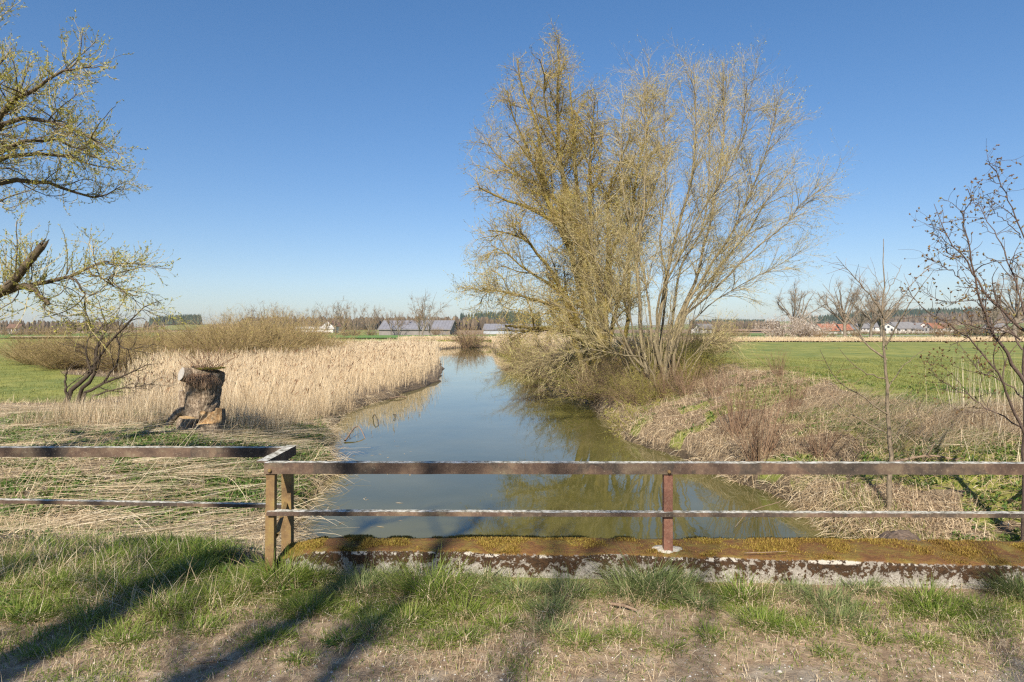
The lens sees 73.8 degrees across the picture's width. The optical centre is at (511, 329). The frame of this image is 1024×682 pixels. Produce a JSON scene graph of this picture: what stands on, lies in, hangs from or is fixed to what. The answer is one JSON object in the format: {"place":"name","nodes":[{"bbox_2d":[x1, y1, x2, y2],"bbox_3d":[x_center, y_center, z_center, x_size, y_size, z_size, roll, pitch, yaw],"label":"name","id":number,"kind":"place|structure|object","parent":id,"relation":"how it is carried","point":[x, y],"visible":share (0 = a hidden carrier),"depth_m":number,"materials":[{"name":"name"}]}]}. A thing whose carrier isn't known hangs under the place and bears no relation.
{"place":"outdoors","nodes":[
{"label":"outdoors","id":0,"kind":"place"},
{"bbox_2d":[0,334,163,337],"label":"crop field","id":1,"kind":"structure","parent":0,"point":[3,336],"depth_m":208.76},
{"bbox_2d":[326,335,555,337],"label":"crop field","id":2,"kind":"structure","parent":0,"point":[377,336],"depth_m":179.05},
{"bbox_2d":[0,367,1020,553],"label":"dead grass","id":3,"kind":"structure","parent":0,"point":[147,406],"depth_m":18.36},
{"bbox_2d":[0,357,1022,407],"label":"field grass","id":4,"kind":"structure","parent":0,"point":[882,374],"depth_m":29.68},
{"bbox_2d":[0,319,1023,650],"bbox_3d":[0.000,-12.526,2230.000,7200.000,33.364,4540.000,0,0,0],"label":"ground","id":5,"kind":"structure","parent":0,"point":[820,349],"depth_m":12.78,"materials":[{"name":"plant"}]},
{"bbox_2d":[0,325,83,365],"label":"willow shrub","id":6,"kind":"object","parent":5,"relation":"on","point":[20,346],"visible":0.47,"depth_m":51.34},
{"bbox_2d":[1,339,93,370],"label":"willow shrub","id":7,"kind":"object","parent":5,"relation":"on","point":[57,360],"visible":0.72,"depth_m":47.19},
{"bbox_2d":[1,338,115,367],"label":"willow shrub","id":8,"kind":"object","parent":5,"relation":"on","point":[51,354],"visible":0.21,"depth_m":48.25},
{"bbox_2d":[0,319,164,330],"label":"wood","id":9,"kind":"object","parent":5,"relation":"on","point":[45,324],"visible":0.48,"depth_m":550.60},
{"bbox_2d":[0,0,189,354],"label":"leaning willow","id":10,"kind":"object","parent":5,"relation":"on","point":[11,285],"visible":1,"depth_m":10.31,"materials":[{"name":"green plant"}]},
{"bbox_2d":[1,320,208,368],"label":"willow shrub","id":11,"kind":"object","parent":5,"relation":"on","point":[89,342],"visible":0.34,"depth_m":48.61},
{"bbox_2d":[45,340,186,372],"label":"willow shrub","id":12,"kind":"object","parent":5,"relation":"on","point":[110,365],"visible":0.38,"depth_m":46.30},
{"bbox_2d":[54,288,182,404],"bbox_3d":[-14.164,0.664,25.003,5.452,4.642,2.504,0,0,21],"label":"leaning tree","id":13,"kind":"object","parent":5,"relation":"on","point":[93,368],"visible":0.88,"depth_m":24.87,"materials":[{"name":"brown plant"}]},
{"bbox_2d":[90,337,175,367],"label":"willow shrub","id":14,"kind":"object","parent":5,"relation":"on","point":[141,347],"visible":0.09,"depth_m":49.09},
{"bbox_2d":[88,317,188,349],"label":"willow shrub","id":15,"kind":"object","parent":5,"relation":"on","point":[151,332],"visible":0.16,"depth_m":53.50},
{"bbox_2d":[0,445,295,551],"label":"side railing","id":16,"kind":"object","parent":5,"relation":"on","point":[285,525],"visible":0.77,"depth_m":5.22,"materials":[{"name":"metal"}]},
{"bbox_2d":[89,325,211,353],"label":"willow shrub","id":17,"kind":"object","parent":5,"relation":"on","point":[167,337],"visible":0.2,"depth_m":50.72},
{"bbox_2d":[103,344,241,363],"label":"willow shrub","id":18,"kind":"object","parent":5,"relation":"on","point":[140,357],"visible":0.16,"depth_m":47.14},
{"bbox_2d":[149,314,201,325],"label":"hill forest","id":19,"kind":"object","parent":5,"relation":"on","point":[187,317],"visible":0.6,"depth_m":1253.95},
{"bbox_2d":[130,332,235,360],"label":"willow shrub","id":20,"kind":"object","parent":5,"relation":"on","point":[182,343],"visible":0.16,"depth_m":48.83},
{"bbox_2d":[0,391,369,552],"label":"reed litter","id":21,"kind":"object","parent":5,"relation":"on","point":[200,469],"visible":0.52,"depth_m":11.39,"materials":[{"name":"grey plant"}]},
{"bbox_2d":[176,416,198,431],"bbox_3d":[-7.961,2.364,16.681,0.600,0.498,0.625,0,0,0],"label":"stump","id":22,"kind":"object","parent":5,"relation":"on","point":[187,423],"visible":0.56,"depth_m":16.53,"materials":[{"name":"beige wood"}]},
{"bbox_2d":[165,338,241,426],"bbox_3d":[-8.049,1.453,17.522,1.836,2.664,1.249,0,0,9],"label":"pollard stump","id":23,"kind":"object","parent":5,"relation":"on","point":[203,385],"visible":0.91,"depth_m":17.26,"materials":[{"name":"wood"}]},
{"bbox_2d":[195,408,225,435],"bbox_3d":[-7.346,2.274,16.514,0.744,0.734,0.740,0,0,0],"label":"split stump","id":24,"kind":"object","parent":5,"relation":"on","point":[217,421],"visible":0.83,"depth_m":16.64,"materials":[{"name":"beige wood"}]},
{"bbox_2d":[147,318,274,354],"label":"willow shrub","id":25,"kind":"object","parent":5,"relation":"on","point":[207,329],"visible":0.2,"depth_m":50.87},
{"bbox_2d":[129,317,297,348],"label":"willow shrub","id":26,"kind":"object","parent":5,"relation":"on","point":[195,332],"visible":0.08,"depth_m":57.48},
{"bbox_2d":[134,307,306,361],"bbox_3d":[-20.878,0.971,49.917,11.631,5.520,10.659,0,0,33],"label":"willow shrub","id":27,"kind":"object","parent":5,"relation":"on","point":[225,334],"visible":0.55,"depth_m":48.94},
{"bbox_2d":[167,309,329,340],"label":"willow shrub","id":28,"kind":"object","parent":5,"relation":"on","point":[242,319],"visible":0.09,"depth_m":61.29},
{"bbox_2d":[184,310,329,354],"bbox_3d":[-20.346,0.983,52.461,12.354,5.632,12.060,0,0,22],"label":"willow shrub","id":29,"kind":"object","parent":5,"relation":"on","point":[285,334],"visible":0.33,"depth_m":52.56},
{"bbox_2d":[208,337,328,359],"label":"willow shrub","id":30,"kind":"object","parent":5,"relation":"on","point":[272,349],"visible":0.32,"depth_m":49.49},
{"bbox_2d":[99,336,443,421],"bbox_3d":[-21.083,1.926,66.754,28.754,2.481,94.428,0,0,-7],"label":"reed bed","id":31,"kind":"object","parent":5,"relation":"on","point":[389,360],"visible":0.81,"depth_m":34.20,"materials":[{"name":"plant"}]},
{"bbox_2d":[218,303,348,353],"bbox_3d":[-19.059,0.308,55.923,9.558,5.729,12.024,0,0,-32],"label":"willow shrub","id":32,"kind":"object","parent":5,"relation":"on","point":[282,326],"visible":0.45,"depth_m":55.62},
{"bbox_2d":[237,314,369,350],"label":"willow shrub","id":33,"kind":"object","parent":5,"relation":"on","point":[322,342],"visible":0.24,"depth_m":59.65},
{"bbox_2d":[317,296,346,332],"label":"bare tree","id":34,"kind":"object","parent":5,"relation":"on","point":[339,316],"visible":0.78,"depth_m":239.55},
{"bbox_2d":[331,303,351,334],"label":"bare tree","id":35,"kind":"object","parent":5,"relation":"on","point":[345,318],"visible":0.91,"depth_m":215.08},
{"bbox_2d":[241,316,448,329],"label":"wood","id":36,"kind":"object","parent":5,"relation":"on","point":[360,326],"visible":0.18,"depth_m":627.42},
{"bbox_2d":[341,302,366,329],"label":"bare tree","id":37,"kind":"object","parent":5,"relation":"on","point":[354,323],"visible":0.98,"depth_m":205.32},
{"bbox_2d":[356,303,378,331],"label":"bare tree","id":38,"kind":"object","parent":5,"relation":"on","point":[375,320],"visible":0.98,"depth_m":224.97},
{"bbox_2d":[385,310,409,336],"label":"bare tree","id":39,"kind":"object","parent":5,"relation":"on","point":[399,323],"visible":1,"depth_m":169.53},
{"bbox_2d":[377,320,457,334],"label":"barn","id":40,"kind":"structure","parent":5,"relation":"on","point":[410,328],"depth_m":255.75,"materials":[{"name":"grey wood"}]},
{"bbox_2d":[408,292,448,335],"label":"bare tree","id":41,"kind":"object","parent":5,"relation":"on","point":[422,317],"visible":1,"depth_m":164.99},
{"bbox_2d":[440,322,487,347],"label":"hedge bush","id":42,"kind":"object","parent":5,"relation":"on","point":[470,343],"visible":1,"depth_m":121.42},
{"bbox_2d":[432,316,505,329],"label":"wood","id":43,"kind":"object","parent":5,"relation":"on","point":[475,324],"visible":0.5,"depth_m":576.46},
{"bbox_2d":[458,329,490,346],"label":"hedge bush","id":44,"kind":"object","parent":5,"relation":"on","point":[482,336],"visible":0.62,"depth_m":123.79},
{"bbox_2d":[456,310,540,325],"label":"hill forest","id":45,"kind":"object","parent":5,"relation":"on","point":[513,315],"visible":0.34,"depth_m":1160.16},
{"bbox_2d":[475,329,536,357],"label":"river shrub","id":46,"kind":"object","parent":5,"relation":"on","point":[499,340],"visible":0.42,"depth_m":67.67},
{"bbox_2d":[482,324,535,333],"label":"barn","id":47,"kind":"structure","parent":5,"relation":"on","point":[491,328],"depth_m":324.41,"materials":[{"name":"grey metal"}]},
{"bbox_2d":[0,370,1022,547],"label":"bank grass","id":48,"kind":"structure","parent":5,"relation":"on","point":[819,523],"depth_m":11.43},
{"bbox_2d":[0,518,1023,681],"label":"verge grass","id":49,"kind":"structure","parent":5,"relation":"on","point":[416,582],"depth_m":4.06,"materials":[{"name":"plant"}]},
{"bbox_2d":[0,511,1023,681],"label":"verge straw","id":50,"kind":"object","parent":5,"relation":"on","point":[275,578],"visible":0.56,"depth_m":4.01,"materials":[{"name":"beige plant"}]},
{"bbox_2d":[475,333,555,364],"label":"river shrub","id":51,"kind":"object","parent":5,"relation":"on","point":[510,355],"visible":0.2,"depth_m":55.37,"materials":[{"name":"brown plant"}]},
{"bbox_2d":[476,335,573,385],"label":"river shrub","id":52,"kind":"object","parent":5,"relation":"on","point":[544,372],"visible":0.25,"depth_m":37.85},
{"bbox_2d":[490,330,569,375],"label":"river shrub","id":53,"kind":"object","parent":5,"relation":"on","point":[528,356],"visible":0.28,"depth_m":45.69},
{"bbox_2d":[515,347,588,393],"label":"river shrub","id":54,"kind":"object","parent":5,"relation":"on","point":[556,381],"visible":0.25,"depth_m":32.70,"materials":[{"name":"brown plant"}]},
{"bbox_2d":[443,18,691,398],"bbox_3d":[3.011,-5.289,29.281,11.423,16.471,10.990,0,0,0],"label":"old willow","id":55,"kind":"object","parent":5,"relation":"on","point":[533,190],"visible":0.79,"depth_m":28.74,"materials":[{"name":"yellow plant"}]},
{"bbox_2d":[222,386,921,555],"bbox_3d":[-0.734,2.516,20.613,11.342,1.415,28.380,0,0,-6],"label":"bank fringe","id":56,"kind":"object","parent":5,"relation":"on","point":[657,423],"visible":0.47,"depth_m":12.69,"materials":[{"name":"beige plant"}]},
{"bbox_2d":[513,324,631,385],"bbox_3d":[3.728,1.184,36.083,7.161,3.749,8.443,0,0,8],"label":"river shrub","id":57,"kind":"object","parent":5,"relation":"on","point":[554,346],"visible":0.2,"depth_m":35.67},
{"bbox_2d":[531,349,650,406],"bbox_3d":[3.808,1.808,27.397,6.140,2.727,5.208,0,0,8],"label":"river shrub","id":58,"kind":"object","parent":5,"relation":"on","point":[586,377],"visible":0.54,"depth_m":27.33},
{"bbox_2d":[536,356,657,405],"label":"river shrub","id":59,"kind":"object","parent":5,"relation":"on","point":[588,399],"visible":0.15,"depth_m":28.75,"materials":[{"name":"brown plant"}]},
{"bbox_2d":[562,345,647,394],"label":"river shrub","id":60,"kind":"object","parent":5,"relation":"on","point":[600,364],"visible":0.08,"depth_m":29.60,"materials":[{"name":"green plant"}]},
{"bbox_2d":[574,357,643,400],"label":"river shrub","id":61,"kind":"object","parent":5,"relation":"on","point":[613,375],"visible":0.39,"depth_m":25.90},
{"bbox_2d":[544,325,687,367],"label":"river shrub","id":62,"kind":"object","parent":5,"relation":"on","point":[619,347],"visible":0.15,"depth_m":34.11,"materials":[{"name":"brown plant"}]},
{"bbox_2d":[597,400,641,437],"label":"budding bush","id":63,"kind":"object","parent":5,"relation":"on","point":[606,412],"visible":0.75,"depth_m":20.55,"materials":[{"name":"green plant"}]},
{"bbox_2d":[595,370,669,405],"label":"river shrub","id":64,"kind":"object","parent":5,"relation":"on","point":[634,400],"visible":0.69,"depth_m":23.66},
{"bbox_2d":[610,394,662,415],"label":"budding bush","id":65,"kind":"object","parent":5,"relation":"on","point":[636,406],"visible":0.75,"depth_m":21.28,"materials":[{"name":"brown plant"}]},
{"bbox_2d":[586,354,688,398],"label":"river shrub","id":66,"kind":"object","parent":5,"relation":"on","point":[614,389],"visible":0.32,"depth_m":24.68,"materials":[{"name":"brown plant"}]},
{"bbox_2d":[277,533,1023,588],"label":"bridge parapet","id":67,"kind":"structure","parent":5,"relation":"on","point":[865,557],"depth_m":4.62,"materials":[{"name":"concrete"}]},
{"bbox_2d":[264,461,1023,575],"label":"bridge railing","id":68,"kind":"object","parent":67,"relation":"attached to","point":[667,470],"visible":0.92,"depth_m":4.60,"materials":[{"name":"metal"}]},
{"bbox_2d":[600,366,700,403],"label":"river shrub","id":69,"kind":"object","parent":5,"relation":"on","point":[647,393],"visible":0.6,"depth_m":23.39,"materials":[{"name":"brown plant"}]},
{"bbox_2d":[596,324,720,375],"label":"river shrub","id":70,"kind":"object","parent":5,"relation":"on","point":[635,352],"visible":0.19,"depth_m":30.00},
{"bbox_2d":[299,539,1023,640],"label":"tuft grass","id":71,"kind":"structure","parent":5,"relation":"on","point":[669,580],"depth_m":4.29,"materials":[{"name":"plant"}]},
{"bbox_2d":[616,361,711,398],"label":"river shrub","id":72,"kind":"object","parent":5,"relation":"on","point":[669,378],"visible":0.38,"depth_m":23.95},
{"bbox_2d":[644,362,683,400],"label":"stem shrub","id":73,"kind":"object","parent":5,"relation":"on","point":[663,385],"visible":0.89,"depth_m":22.88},
{"bbox_2d":[470,23,859,400],"bbox_3d":[5.322,-4.375,24.336,13.671,14.315,9.165,0,0,0],"label":"multi stem willow","id":74,"kind":"object","parent":5,"relation":"on","point":[674,335],"visible":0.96,"depth_m":23.61,"materials":[{"name":"beige plant"}]},
{"bbox_2d":[623,341,718,378],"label":"river shrub","id":75,"kind":"object","parent":5,"relation":"on","point":[671,363],"visible":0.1,"depth_m":27.19,"materials":[{"name":"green plant"}]},
{"bbox_2d":[657,354,715,397],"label":"stem shrub","id":76,"kind":"object","parent":5,"relation":"on","point":[684,388],"visible":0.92,"depth_m":22.51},
{"bbox_2d":[628,327,758,368],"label":"river shrub","id":77,"kind":"object","parent":5,"relation":"on","point":[703,353],"visible":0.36,"depth_m":27.44,"materials":[{"name":"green plant"}]},
{"bbox_2d":[650,338,737,381],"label":"river shrub","id":78,"kind":"object","parent":5,"relation":"on","point":[690,368],"visible":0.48,"depth_m":25.12,"materials":[{"name":"brown plant"}]},
{"bbox_2d":[624,314,764,361],"bbox_3d":[9.866,0.587,40.178,9.210,4.090,7.812,0,0,45],"label":"river shrub","id":79,"kind":"object","parent":5,"relation":"on","point":[699,338],"visible":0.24,"depth_m":39.35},
{"bbox_2d":[665,318,753,351],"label":"river shrub","id":80,"kind":"object","parent":5,"relation":"on","point":[719,335],"visible":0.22,"depth_m":57.53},
{"bbox_2d":[397,331,1023,386],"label":"reeds","id":81,"kind":"object","parent":5,"relation":"on","point":[811,339],"visible":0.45,"depth_m":109.47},
{"bbox_2d":[694,362,738,396],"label":"stem shrub","id":82,"kind":"object","parent":5,"relation":"on","point":[710,389],"visible":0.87,"depth_m":21.03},
{"bbox_2d":[690,320,779,328],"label":"wood","id":83,"kind":"object","parent":5,"relation":"on","point":[740,323],"visible":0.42,"depth_m":710.75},
{"bbox_2d":[698,362,788,436],"bbox_3d":[5.450,1.714,16.321,2.076,1.941,2.057,0,0,-16],"label":"stem shrub","id":84,"kind":"object","parent":5,"relation":"on","point":[732,409],"visible":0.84,"depth_m":16.50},
{"bbox_2d":[710,374,807,460],"bbox_3d":[4.975,1.820,14.052,2.185,2.043,2.165,0,0,44],"label":"stem shrub","id":85,"kind":"object","parent":5,"relation":"on","point":[757,445],"visible":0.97,"depth_m":14.12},
{"bbox_2d":[756,345,790,375],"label":"stem shrub","id":86,"kind":"object","parent":5,"relation":"on","point":[780,369],"visible":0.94,"depth_m":21.93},
{"bbox_2d":[542,360,1022,540],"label":"matted grass","id":87,"kind":"structure","parent":5,"relation":"on","point":[917,504],"depth_m":13.48,"materials":[{"name":"plant"}]},
{"bbox_2d":[754,314,815,337],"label":"blossoming bush","id":88,"kind":"object","parent":5,"relation":"on","point":[778,331],"visible":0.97,"depth_m":139.29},
{"bbox_2d":[769,366,813,408],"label":"stem shrub","id":89,"kind":"object","parent":5,"relation":"on","point":[795,395],"visible":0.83,"depth_m":17.45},
{"bbox_2d":[778,309,829,336],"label":"blossoming bush","id":90,"kind":"object","parent":5,"relation":"on","point":[806,332],"visible":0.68,"depth_m":142.21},
{"bbox_2d":[586,359,1023,540],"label":"bramble stems","id":91,"kind":"object","parent":5,"relation":"on","point":[844,444],"visible":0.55,"depth_m":13.78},
{"bbox_2d":[772,279,838,337],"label":"bare tree","id":92,"kind":"object","parent":5,"relation":"on","point":[795,300],"visible":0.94,"depth_m":151.50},
{"bbox_2d":[793,320,841,337],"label":"blossoming bush","id":93,"kind":"object","parent":5,"relation":"on","point":[822,329],"visible":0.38,"depth_m":145.81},
{"bbox_2d":[796,411,851,458],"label":"stem shrub","id":94,"kind":"object","parent":5,"relation":"on","point":[818,449],"visible":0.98,"depth_m":13.53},
{"bbox_2d":[816,322,839,333],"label":"village house","id":95,"kind":"structure","parent":5,"relation":"on","point":[834,329],"depth_m":302.94,"materials":[{"name":"orange tile"}]},
{"bbox_2d":[813,274,886,337],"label":"bare tree","id":96,"kind":"object","parent":5,"relation":"on","point":[841,313],"visible":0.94,"depth_m":147.56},
{"bbox_2d":[846,300,870,334],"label":"bare tree","id":97,"kind":"object","parent":5,"relation":"on","point":[861,322],"visible":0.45,"depth_m":175.25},
{"bbox_2d":[813,239,937,510],"bbox_3d":[5.617,0.747,10.550,3.018,4.293,1.289,0,0,-10],"label":"sapling","id":98,"kind":"object","parent":5,"relation":"on","point":[890,443],"visible":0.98,"depth_m":10.48,"materials":[{"name":"brown plant"}]},
{"bbox_2d":[846,277,909,337],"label":"bare tree","id":99,"kind":"object","parent":5,"relation":"on","point":[875,319],"visible":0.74,"depth_m":151.42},
{"bbox_2d":[863,287,913,337],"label":"bare tree","id":100,"kind":"object","parent":5,"relation":"on","point":[880,323],"visible":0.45,"depth_m":159.61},
{"bbox_2d":[765,354,1022,488],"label":"pale grass","id":101,"kind":"structure","parent":5,"relation":"on","point":[935,409],"depth_m":13.53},
{"bbox_2d":[879,529,920,540],"bbox_3d":[5.298,3.119,9.371,0.692,0.772,0.983,0,0,33],"label":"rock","id":102,"kind":"object","parent":5,"relation":"on","point":[900,534],"visible":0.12,"depth_m":9.23,"materials":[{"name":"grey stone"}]},
{"bbox_2d":[890,320,915,332],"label":"village house","id":103,"kind":"structure","parent":5,"relation":"on","point":[904,325],"depth_m":342.44,"materials":[{"name":"paint"}]},
{"bbox_2d":[798,307,1014,324],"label":"hill forest","id":104,"kind":"object","parent":5,"relation":"on","point":[830,318],"visible":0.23,"depth_m":1365.55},
{"bbox_2d":[894,442,966,461],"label":"branch","id":105,"kind":"object","parent":5,"relation":"on","point":[915,457],"visible":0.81,"depth_m":11.60,"materials":[{"name":"brown wood"}]},
{"bbox_2d":[849,310,1023,324],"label":"hill forest","id":106,"kind":"object","parent":5,"relation":"on","point":[927,319],"visible":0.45,"depth_m":1193.67,"materials":[{"name":"plant"}]},
{"bbox_2d":[922,322,954,336],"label":"hedge bush","id":107,"kind":"object","parent":5,"relation":"on","point":[940,333],"visible":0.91,"depth_m":169.94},
{"bbox_2d":[898,139,1023,540],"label":"budding fruit tree","id":108,"kind":"object","parent":5,"relation":"on","point":[983,292],"visible":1,"depth_m":8.73,"materials":[{"name":"brown plant"}]},
{"bbox_2d":[958,320,986,336],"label":"hedge bush","id":109,"kind":"object","parent":5,"relation":"on","point":[975,334],"visible":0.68,"depth_m":171.61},
{"bbox_2d":[965,293,1009,329],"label":"bare tree","id":110,"kind":"object","parent":5,"relation":"on","point":[995,314],"visible":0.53,"depth_m":164.61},
{"bbox_2d":[986,260,1023,336],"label":"bare tree","id":111,"kind":"object","parent":5,"relation":"on","point":[1018,319],"visible":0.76,"depth_m":139.67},
{"bbox_2d":[0,602,1023,681],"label":"path","id":112,"kind":"structure","parent":0,"point":[375,674],"depth_m":3.47,"materials":[{"name":"gravel"}]},
{"bbox_2d":[0,0,1023,326],"label":"sky","id":113,"kind":"structure","parent":0,"point":[303,154],"materials":[{"name":"blue"}]},
{"bbox_2d":[294,347,838,541],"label":"river water","id":114,"kind":"structure","parent":0,"point":[462,409],"depth_m":14.58,"materials":[{"name":"liquid"}]},
{"bbox_2d":[683,333,1009,335],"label":"meadow","id":115,"kind":"structure","parent":0,"point":[756,334],"depth_m":259.36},
{"bbox_2d":[697,336,1021,337],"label":"meadow","id":116,"kind":"structure","parent":0,"point":[862,336],"depth_m":186.56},
{"bbox_2d":[826,335,1018,335],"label":"field road","id":117,"kind":"structure","parent":0,"point":[903,335],"depth_m":211.27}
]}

